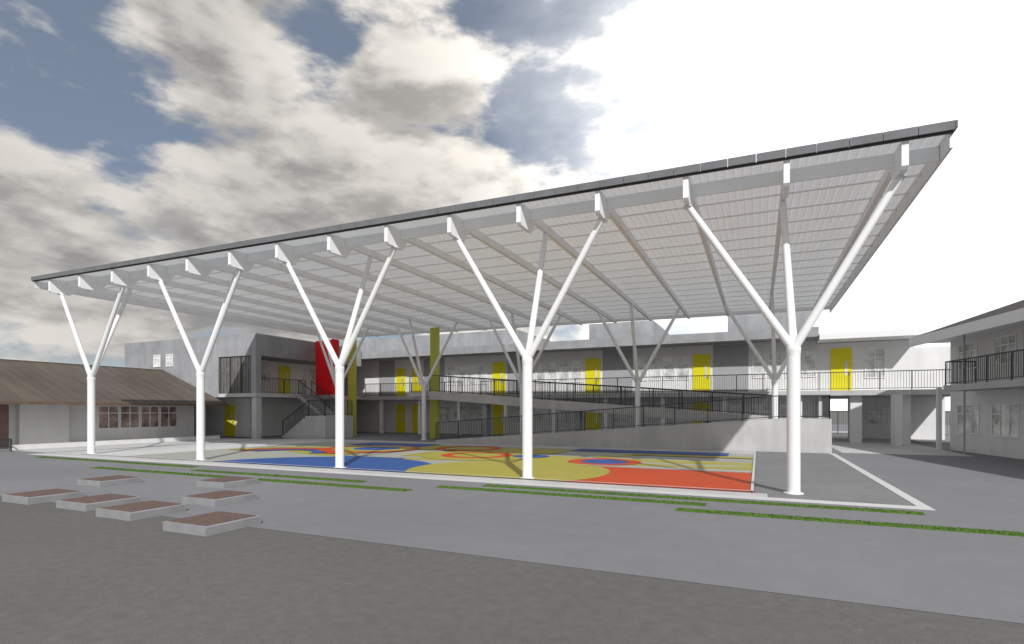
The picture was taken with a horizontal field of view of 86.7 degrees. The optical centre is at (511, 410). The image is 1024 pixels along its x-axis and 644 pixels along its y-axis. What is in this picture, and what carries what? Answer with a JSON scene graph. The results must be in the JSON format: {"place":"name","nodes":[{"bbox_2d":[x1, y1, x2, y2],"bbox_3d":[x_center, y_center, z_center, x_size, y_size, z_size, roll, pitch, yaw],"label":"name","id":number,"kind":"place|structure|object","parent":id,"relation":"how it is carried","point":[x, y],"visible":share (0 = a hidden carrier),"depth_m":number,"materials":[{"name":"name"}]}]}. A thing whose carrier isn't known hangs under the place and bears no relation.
{"place":"outdoors","nodes":[
{"label":"outdoors","id":0,"kind":"place"},
{"bbox_2d":[0,438,266,452],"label":"white pavement","id":1,"kind":"structure","parent":0,"point":[64,449],"depth_m":30.70,"materials":[{"name":"white concrete"}]},
{"bbox_2d":[0,359,228,447],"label":"house","id":2,"kind":"structure","parent":1,"relation":"on","point":[42,402],"depth_m":33.21,"materials":[{"name":"brown concrete"}]},
{"bbox_2d":[0,405,8,446],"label":"door","id":3,"kind":"structure","parent":2,"relation":"in","point":[4,409],"depth_m":28.83,"materials":[{"name":"brown paint"}]},
{"bbox_2d":[98,405,118,428],"bbox_3d":[-24.872,0.425,33.463,0.048,1.450,1.200,0,0,24],"label":"window","id":4,"kind":"structure","parent":2,"relation":"in","point":[108,415],"depth_m":33.44,"materials":[{"name":"brown glass"}]},
{"bbox_2d":[120,406,139,428],"bbox_3d":[-24.355,0.425,34.602,0.048,1.450,1.200,0,0,24],"label":"window","id":5,"kind":"structure","parent":2,"relation":"in","point":[129,415],"depth_m":34.58,"materials":[{"name":"brown glass"}]},
{"bbox_2d":[140,406,158,427],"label":"window","id":6,"kind":"structure","parent":2,"relation":"in","point":[149,415],"depth_m":35.73,"materials":[{"name":"brown glass"}]},
{"bbox_2d":[160,406,177,426],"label":"window","id":7,"kind":"structure","parent":2,"relation":"in","point":[168,414],"depth_m":36.87,"materials":[{"name":"brown glass"}]},
{"bbox_2d":[12,435,219,449],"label":"wall","id":8,"kind":"structure","parent":1,"relation":"on","point":[58,445],"depth_m":31.28,"materials":[{"name":"white paint"}]},
{"bbox_2d":[0,412,1023,643],"bbox_3d":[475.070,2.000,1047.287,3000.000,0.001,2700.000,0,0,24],"label":"ground","id":9,"kind":"structure","parent":0,"point":[67,576],"depth_m":5.71,"materials":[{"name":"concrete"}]},
{"bbox_2d":[163,511,260,536],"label":"seat block","id":10,"kind":"structure","parent":9,"relation":"on","point":[211,523],"depth_m":9.01,"materials":[{"name":"concrete"}]},
{"bbox_2d":[0,424,1023,623],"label":"pavement","id":11,"kind":"structure","parent":0,"point":[976,575],"depth_m":9.49,"materials":[{"name":"grey concrete"}]},
{"bbox_2d":[0,438,11,451],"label":"metal fence","id":12,"kind":"object","parent":11,"relation":"on","point":[6,444],"visible":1,"depth_m":26.55,"materials":[{"name":"metal"}]},
{"bbox_2d":[2,488,83,504],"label":"seat block","id":13,"kind":"structure","parent":11,"relation":"on","point":[37,497],"depth_m":11.88,"materials":[{"name":"concrete"}]},
{"bbox_2d":[56,493,140,511],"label":"seat block","id":14,"kind":"structure","parent":11,"relation":"on","point":[89,503],"depth_m":11.10,"materials":[{"name":"concrete"}]},
{"bbox_2d":[77,475,141,486],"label":"seat block","id":15,"kind":"structure","parent":11,"relation":"on","point":[104,481],"depth_m":14.51,"materials":[{"name":"concrete"}]},
{"bbox_2d":[36,456,198,467],"bbox_3d":[-15.670,1.979,21.110,10.018,0.038,0.356,0,0,24],"label":"grass strip","id":16,"kind":"object","parent":11,"relation":"on","point":[189,466],"depth_m":20.83,"materials":[{"name":"green plant"}]},
{"bbox_2d":[96,500,185,520],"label":"seat block","id":17,"kind":"structure","parent":11,"relation":"on","point":[140,510],"depth_m":10.21,"materials":[{"name":"concrete"}]},
{"bbox_2d":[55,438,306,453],"bbox_3d":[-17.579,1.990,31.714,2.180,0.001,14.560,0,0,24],"label":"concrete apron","id":18,"kind":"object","parent":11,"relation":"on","point":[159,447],"visible":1,"depth_m":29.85,"materials":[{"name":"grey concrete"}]},
{"bbox_2d":[181,490,256,506],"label":"seat block","id":19,"kind":"structure","parent":11,"relation":"on","point":[219,498],"depth_m":11.60,"materials":[{"name":"concrete"}]},
{"bbox_2d":[196,476,257,488],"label":"seat block","id":20,"kind":"structure","parent":11,"relation":"on","point":[228,482],"depth_m":14.24,"materials":[{"name":"concrete"}]},
{"bbox_2d":[125,333,360,438],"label":"concrete wing","id":21,"kind":"structure","parent":11,"relation":"on","point":[251,379],"depth_m":41.15,"materials":[{"name":"grey concrete"}]},
{"bbox_2d":[153,355,160,366],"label":"window","id":22,"kind":"structure","parent":21,"relation":"in","point":[156,358],"depth_m":42.12,"materials":[{"name":"white glass"}]},
{"bbox_2d":[166,354,172,366],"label":"window","id":23,"kind":"structure","parent":21,"relation":"in","point":[169,357],"depth_m":41.48,"materials":[{"name":"white glass"}]},
{"bbox_2d":[225,405,234,435],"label":"door","id":24,"kind":"structure","parent":21,"relation":"in","point":[229,410],"depth_m":41.55,"materials":[{"name":"yellow paint"}]},
{"bbox_2d":[219,356,241,393],"bbox_3d":[-19.700,-2.525,38.634,3.260,2.630,0.050,0,0,24],"label":"window frame","id":25,"kind":"structure","parent":21,"relation":"in","point":[241,356],"depth_m":38.82,"materials":[{"name":"metal"}]},
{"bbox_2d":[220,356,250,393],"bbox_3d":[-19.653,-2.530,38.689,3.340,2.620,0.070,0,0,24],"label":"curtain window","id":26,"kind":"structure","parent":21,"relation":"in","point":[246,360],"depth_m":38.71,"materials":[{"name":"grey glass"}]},
{"bbox_2d":[261,364,270,382],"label":"window","id":27,"kind":"structure","parent":21,"relation":"in","point":[265,369],"depth_m":41.71,"materials":[{"name":"grey glass"}]},
{"bbox_2d":[279,366,289,393],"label":"door","id":28,"kind":"structure","parent":21,"relation":"in","point":[284,371],"depth_m":43.32,"materials":[{"name":"yellow paint"}]},
{"bbox_2d":[304,368,315,385],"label":"window","id":29,"kind":"structure","parent":21,"relation":"in","point":[309,374],"depth_m":45.78,"materials":[{"name":"grey glass"}]},
{"bbox_2d":[90,467,411,491],"bbox_3d":[-8.530,1.979,16.166,13.111,0.038,0.355,0,0,24],"label":"grass strip","id":30,"kind":"object","parent":11,"relation":"on","point":[291,481],"depth_m":15.26,"materials":[{"name":"green plant"}]},
{"bbox_2d":[191,469,366,482],"bbox_3d":[-7.316,1.979,16.551,7.023,0.038,0.359,0,0,24],"label":"grass strip","id":31,"kind":"object","parent":11,"relation":"on","point":[288,476],"depth_m":16.28,"materials":[{"name":"green plant"}]},
{"bbox_2d":[282,380,352,438],"bbox_3d":[-14.350,-0.161,40.166,4.122,4.321,2.900,0,0,24],"label":"outdoor stair","id":32,"kind":"object","parent":11,"relation":"on","point":[322,426],"visible":0.88,"depth_m":38.91,"materials":[{"name":"concrete"}]},
{"bbox_2d":[316,326,368,385],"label":"branching column","id":33,"kind":"structure","parent":11,"relation":"on","point":[331,370],"depth_m":38.78,"materials":[{"name":"white metal"}]},
{"bbox_2d":[39,453,767,496],"bbox_3d":[-7.862,1.990,18.978,30.400,0.001,0.590,0,0,24],"label":"concrete apron","id":34,"kind":"object","parent":11,"relation":"on","point":[555,482],"visible":1,"depth_m":16.08,"materials":[{"name":"grey concrete"}]},
{"bbox_2d":[85,440,755,492],"bbox_3d":[-4.295,1.963,24.541,27.900,0.046,12.450,0,0,24],"label":"painted court","id":35,"kind":"object","parent":11,"relation":"on","point":[719,471],"visible":0.97,"depth_m":21.31,"materials":[{"name":"multicoloured paint"}]},
{"bbox_2d":[58,285,132,453],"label":"branching column","id":36,"kind":"structure","parent":35,"relation":"on","point":[106,339],"depth_m":24.64,"materials":[{"name":"white metal"}]},
{"bbox_2d":[155,268,243,460],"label":"branching column","id":37,"kind":"structure","parent":35,"relation":"on","point":[200,413],"depth_m":21.56,"materials":[{"name":"white metal"}]},
{"bbox_2d":[282,247,399,468],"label":"branching column","id":38,"kind":"structure","parent":35,"relation":"on","point":[349,341],"depth_m":18.64,"materials":[{"name":"white metal"}]},
{"bbox_2d":[452,217,606,478],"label":"branching column","id":39,"kind":"structure","parent":35,"relation":"on","point":[527,354],"depth_m":15.74,"materials":[{"name":"white metal"}]},
{"bbox_2d":[31,120,957,339],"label":"canopy roof","id":40,"kind":"structure","parent":39,"relation":"on","point":[652,254],"depth_m":20.36,"materials":[{"name":"white paint"}]},
{"bbox_2d":[396,320,457,439],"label":"branching column","id":41,"kind":"structure","parent":11,"relation":"on","point":[421,381],"depth_m":36.01,"materials":[{"name":"white metal"}]},
{"bbox_2d":[30,453,934,509],"bbox_3d":[-3.560,1.992,24.806,33.420,0.008,15.560,0,0,24],"label":"painted white line","id":42,"kind":"object","parent":11,"relation":"on","point":[918,504],"visible":1,"depth_m":14.17,"materials":[{"name":"white paint"}]},
{"bbox_2d":[489,312,561,434],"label":"branching column","id":43,"kind":"structure","parent":11,"relation":"on","point":[519,378],"depth_m":32.91,"materials":[{"name":"white metal"}]},
{"bbox_2d":[302,439,755,453],"bbox_3d":[-1.286,1.990,31.176,27.900,0.001,2.080,0,0,24],"label":"concrete apron","id":44,"kind":"object","parent":11,"relation":"on","point":[583,447],"visible":0.8,"depth_m":29.85,"materials":[{"name":"grey concrete"}]},
{"bbox_2d":[435,485,706,505],"bbox_3d":[1.081,1.979,12.798,6.624,0.038,0.353,0,0,24],"label":"grass strip","id":45,"kind":"object","parent":11,"relation":"on","point":[587,496],"depth_m":12.56,"materials":[{"name":"green plant"}]},
{"bbox_2d":[408,375,831,452],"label":"access ramp","id":46,"kind":"structure","parent":11,"relation":"on","point":[729,431],"depth_m":29.11,"materials":[{"name":"concrete"}]},
{"bbox_2d":[598,304,680,426],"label":"branching column","id":47,"kind":"structure","parent":11,"relation":"on","point":[636,378],"depth_m":30.14,"materials":[{"name":"white metal"}]},
{"bbox_2d":[339,311,949,443],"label":"school building","id":48,"kind":"structure","parent":11,"relation":"on","point":[867,374],"depth_m":38.62,"materials":[{"name":"paint"}]},
{"bbox_2d":[316,339,338,394],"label":"red wall panel","id":49,"kind":"structure","parent":48,"relation":"attached to","point":[324,381],"depth_m":42.32,"materials":[{"name":"paint"}]},
{"bbox_2d":[348,339,356,435],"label":"wall fin","id":50,"kind":"object","parent":48,"relation":"attached to","point":[352,390],"depth_m":42.10,"materials":[{"name":"paint"}]},
{"bbox_2d":[396,368,405,395],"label":"door","id":51,"kind":"structure","parent":48,"relation":"in","point":[400,373],"depth_m":48.32,"materials":[{"name":"yellow paint"}]},
{"bbox_2d":[396,405,405,432],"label":"door","id":52,"kind":"structure","parent":48,"relation":"in","point":[400,409],"depth_m":48.32,"materials":[{"name":"yellow paint"}]},
{"bbox_2d":[412,405,417,432],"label":"door","id":53,"kind":"structure","parent":48,"relation":"in","point":[414,407],"depth_m":47.72,"materials":[{"name":"yellow paint"}]},
{"bbox_2d":[412,368,421,392],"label":"door","id":54,"kind":"structure","parent":48,"relation":"in","point":[419,387],"depth_m":47.67,"materials":[{"name":"yellow paint"}]},
{"bbox_2d":[430,327,439,437],"bbox_3d":[-5.563,-1.975,39.117,0.650,7.950,0.250,0,0,24],"label":"wall fin","id":55,"kind":"object","parent":48,"relation":"attached to","point":[434,355],"depth_m":39.02,"materials":[{"name":"paint"}]},
{"bbox_2d":[440,406,450,421],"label":"window","id":56,"kind":"structure","parent":48,"relation":"in","point":[445,411],"depth_m":46.49,"materials":[{"name":"grey glass"}]},
{"bbox_2d":[447,365,455,384],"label":"window","id":57,"kind":"structure","parent":48,"relation":"in","point":[451,369],"depth_m":46.24,"materials":[{"name":"white glass"}]},
{"bbox_2d":[453,406,466,421],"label":"window","id":58,"kind":"structure","parent":48,"relation":"in","point":[463,408],"depth_m":45.81,"materials":[{"name":"grey glass"}]},
{"bbox_2d":[457,365,465,384],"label":"window","id":59,"kind":"structure","parent":48,"relation":"in","point":[461,369],"depth_m":45.84,"materials":[{"name":"white glass"}]},
{"bbox_2d":[467,364,475,384],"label":"window","id":60,"kind":"structure","parent":48,"relation":"in","point":[471,368],"depth_m":45.45,"materials":[{"name":"white glass"}]},
{"bbox_2d":[469,405,481,421],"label":"window","id":61,"kind":"structure","parent":48,"relation":"in","point":[475,412],"depth_m":45.29,"materials":[{"name":"grey glass"}]},
{"bbox_2d":[478,364,486,383],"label":"window","id":62,"kind":"structure","parent":48,"relation":"in","point":[482,368],"depth_m":45.02,"materials":[{"name":"white glass"}]},
{"bbox_2d":[493,404,503,433],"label":"door","id":63,"kind":"structure","parent":48,"relation":"in","point":[498,410],"depth_m":44.35,"materials":[{"name":"yellow paint"}]},
{"bbox_2d":[493,362,504,394],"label":"door","id":64,"kind":"structure","parent":48,"relation":"in","point":[498,367],"depth_m":44.35,"materials":[{"name":"yellow paint"}]},
{"bbox_2d":[516,406,519,422],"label":"window","id":65,"kind":"structure","parent":48,"relation":"in","point":[517,407],"depth_m":43.68,"materials":[{"name":"grey glass"}]},
{"bbox_2d":[536,361,545,382],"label":"window","id":66,"kind":"structure","parent":48,"relation":"in","point":[540,366],"depth_m":42.85,"materials":[{"name":"white glass"}]},
{"bbox_2d":[534,408,549,422],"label":"window","id":67,"kind":"structure","parent":48,"relation":"in","point":[536,410],"depth_m":42.82,"materials":[{"name":"grey glass"}]},
{"bbox_2d":[547,361,556,381],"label":"window","id":68,"kind":"structure","parent":48,"relation":"in","point":[551,365],"depth_m":42.47,"materials":[{"name":"white glass"}]},
{"bbox_2d":[556,409,567,422],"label":"window","id":69,"kind":"structure","parent":48,"relation":"in","point":[561,416],"depth_m":42.17,"materials":[{"name":"grey glass"}]},
{"bbox_2d":[559,360,568,382],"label":"window","id":70,"kind":"structure","parent":48,"relation":"in","point":[563,365],"depth_m":42.07,"materials":[{"name":"white glass"}]},
{"bbox_2d":[571,360,581,381],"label":"window","id":71,"kind":"structure","parent":48,"relation":"in","point":[576,365],"depth_m":41.67,"materials":[{"name":"white glass"}]},
{"bbox_2d":[585,358,599,393],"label":"door","id":72,"kind":"structure","parent":48,"relation":"in","point":[592,365],"depth_m":41.09,"materials":[{"name":"yellow paint"}]},
{"bbox_2d":[585,412,599,430],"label":"door","id":73,"kind":"structure","parent":48,"relation":"in","point":[597,414],"depth_m":41.03,"materials":[{"name":"yellow paint"}]},
{"bbox_2d":[614,405,630,423],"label":"window","id":74,"kind":"structure","parent":48,"relation":"in","point":[618,418],"depth_m":40.26,"materials":[{"name":"grey glass"}]},
{"bbox_2d":[637,357,646,380],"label":"window","id":75,"kind":"structure","parent":48,"relation":"in","point":[642,362],"depth_m":39.59,"materials":[{"name":"grey glass"}]},
{"bbox_2d":[634,405,651,423],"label":"window","id":76,"kind":"structure","parent":48,"relation":"in","point":[646,419],"depth_m":39.51,"materials":[{"name":"grey glass"}]},
{"bbox_2d":[649,357,660,380],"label":"window","id":77,"kind":"structure","parent":48,"relation":"in","point":[655,367],"depth_m":39.21,"materials":[{"name":"grey glass"}]},
{"bbox_2d":[655,405,673,423],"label":"window","id":78,"kind":"structure","parent":48,"relation":"in","point":[657,420],"depth_m":38.88,"materials":[{"name":"grey glass"}]},
{"bbox_2d":[663,356,674,379],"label":"window","id":79,"kind":"structure","parent":48,"relation":"in","point":[669,361],"depth_m":38.80,"materials":[{"name":"grey glass"}]},
{"bbox_2d":[677,356,689,379],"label":"window","id":80,"kind":"structure","parent":48,"relation":"in","point":[683,362],"depth_m":38.40,"materials":[{"name":"grey glass"}]},
{"bbox_2d":[693,354,709,390],"bbox_3d":[13.232,-2.585,37.884,1.150,2.710,0.064,0,0,24],"label":"door","id":81,"kind":"structure","parent":48,"relation":"in","point":[701,362],"depth_m":37.86,"materials":[{"name":"yellow paint"}]},
{"bbox_2d":[693,403,709,423],"bbox_3d":[13.232,0.735,37.884,1.150,2.490,0.064,0,0,24],"label":"door","id":82,"kind":"structure","parent":48,"relation":"in","point":[698,405],"depth_m":37.90,"materials":[{"name":"yellow paint"}]},
{"bbox_2d":[727,404,745,413],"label":"window","id":83,"kind":"structure","parent":48,"relation":"in","point":[732,406],"depth_m":37.02,"materials":[{"name":"grey glass"}]},
{"bbox_2d":[752,353,765,377],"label":"window","id":84,"kind":"structure","parent":48,"relation":"in","point":[757,368],"depth_m":36.40,"materials":[{"name":"grey glass"}]},
{"bbox_2d":[750,404,770,415],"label":"window","id":85,"kind":"structure","parent":48,"relation":"in","point":[756,405],"depth_m":36.33,"materials":[{"name":"grey glass"}]},
{"bbox_2d":[768,352,781,377],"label":"window","id":86,"kind":"structure","parent":48,"relation":"in","point":[778,354],"depth_m":35.94,"materials":[{"name":"grey glass"}]},
{"bbox_2d":[779,404,786,417],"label":"window","id":87,"kind":"structure","parent":48,"relation":"in","point":[783,405],"depth_m":35.79,"materials":[{"name":"grey glass"}]},
{"bbox_2d":[785,352,786,377],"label":"window","id":88,"kind":"structure","parent":48,"relation":"in","point":[785,352],"depth_m":35.71,"materials":[{"name":"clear glass"}]},
{"bbox_2d":[802,351,815,376],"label":"window","id":89,"kind":"structure","parent":48,"relation":"in","point":[808,357],"depth_m":35.16,"materials":[{"name":"grey glass"}]},
{"bbox_2d":[831,348,851,390],"bbox_3d":[20.870,-2.585,34.389,1.150,2.710,0.118,0,0,24],"label":"door","id":90,"kind":"structure","parent":48,"relation":"in","point":[841,358],"depth_m":34.38,"materials":[{"name":"yellow paint"}]},
{"bbox_2d":[864,347,885,377],"bbox_3d":[22.524,-2.950,33.677,1.100,1.900,0.048,0,0,24],"label":"window","id":91,"kind":"structure","parent":48,"relation":"in","point":[875,357],"depth_m":33.68,"materials":[{"name":"grey glass"}]},
{"bbox_2d":[868,406,890,424],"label":"window","id":92,"kind":"structure","parent":48,"relation":"in","point":[878,415],"depth_m":38.21,"materials":[{"name":"grey glass"}]},
{"bbox_2d":[723,293,820,418],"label":"branching column","id":93,"kind":"structure","parent":11,"relation":"on","point":[774,375],"depth_m":27.33,"materials":[{"name":"white metal"}]},
{"bbox_2d":[755,451,907,501],"bbox_3d":[10.252,1.990,19.090,3.060,0.001,14.560,0,0,24],"label":"concrete apron","id":94,"kind":"object","parent":11,"relation":"on","point":[826,475],"visible":1,"depth_m":15.61,"materials":[{"name":"grey concrete"}]},
{"bbox_2d":[683,175,906,494],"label":"branching column","id":95,"kind":"structure","parent":94,"relation":"on","point":[792,340],"depth_m":12.89,"materials":[{"name":"white metal"}]},
{"bbox_2d":[768,494,914,505],"bbox_3d":[7.250,1.990,12.123,2.770,0.001,0.590,0,0,24],"label":"concrete apron","id":96,"kind":"object","parent":11,"relation":"on","point":[842,499],"visible":1,"depth_m":12.11,"materials":[{"name":"grey concrete"}]},
{"bbox_2d":[675,507,1023,536],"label":"grass strip","id":97,"kind":"object","parent":11,"relation":"on","point":[934,527],"depth_m":9.58,"materials":[{"name":"green plant"}]},
{"bbox_2d":[830,411,949,433],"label":"steel fence","id":98,"kind":"object","parent":11,"relation":"on","point":[843,420],"visible":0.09,"depth_m":44.73,"materials":[{"name":"black metal"}]},
{"bbox_2d":[891,300,1023,458],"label":"gallery building","id":99,"kind":"structure","parent":11,"relation":"on","point":[985,387],"depth_m":24.10,"materials":[{"name":"paint"}]},
{"bbox_2d":[958,341,977,369],"bbox_3d":[21.649,-2.575,25.807,0.049,1.250,1.500,0,0,13],"label":"window","id":100,"kind":"structure","parent":99,"relation":"in","point":[971,349],"depth_m":25.70,"materials":[{"name":"grey glass"}]},
{"bbox_2d":[957,404,979,434],"bbox_3d":[21.697,0.425,25.819,0.049,1.450,1.800,0,0,13],"label":"window","id":101,"kind":"structure","parent":99,"relation":"in","point":[972,411],"depth_m":25.70,"materials":[{"name":"grey glass"}]},
{"bbox_2d":[993,333,1016,365],"bbox_3d":[21.070,-2.575,23.192,0.049,1.250,1.500,0,0,13],"label":"window","id":102,"kind":"structure","parent":99,"relation":"in","point":[1005,343],"depth_m":23.22,"materials":[{"name":"grey glass"}]},
{"bbox_2d":[991,403,1019,437],"bbox_3d":[21.070,0.425,23.192,0.049,1.450,1.800,0,0,13],"label":"window","id":103,"kind":"structure","parent":99,"relation":"in","point":[1005,417],"depth_m":23.16,"materials":[{"name":"grey glass"}]},
{"bbox_2d":[0,0,1023,410],"label":"sky","id":104,"kind":"structure","parent":0,"point":[130,129],"materials":[{"name":"white"}]},
{"bbox_2d":[483,484,925,514],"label":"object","id":105,"kind":"object","parent":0,"point":[737,501],"depth_m":11.92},
{"bbox_2d":[832,431,974,456],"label":"passage paving","id":106,"kind":"structure","parent":0,"point":[841,443],"depth_m":28.29,"materials":[{"name":"concrete"}]}
]}

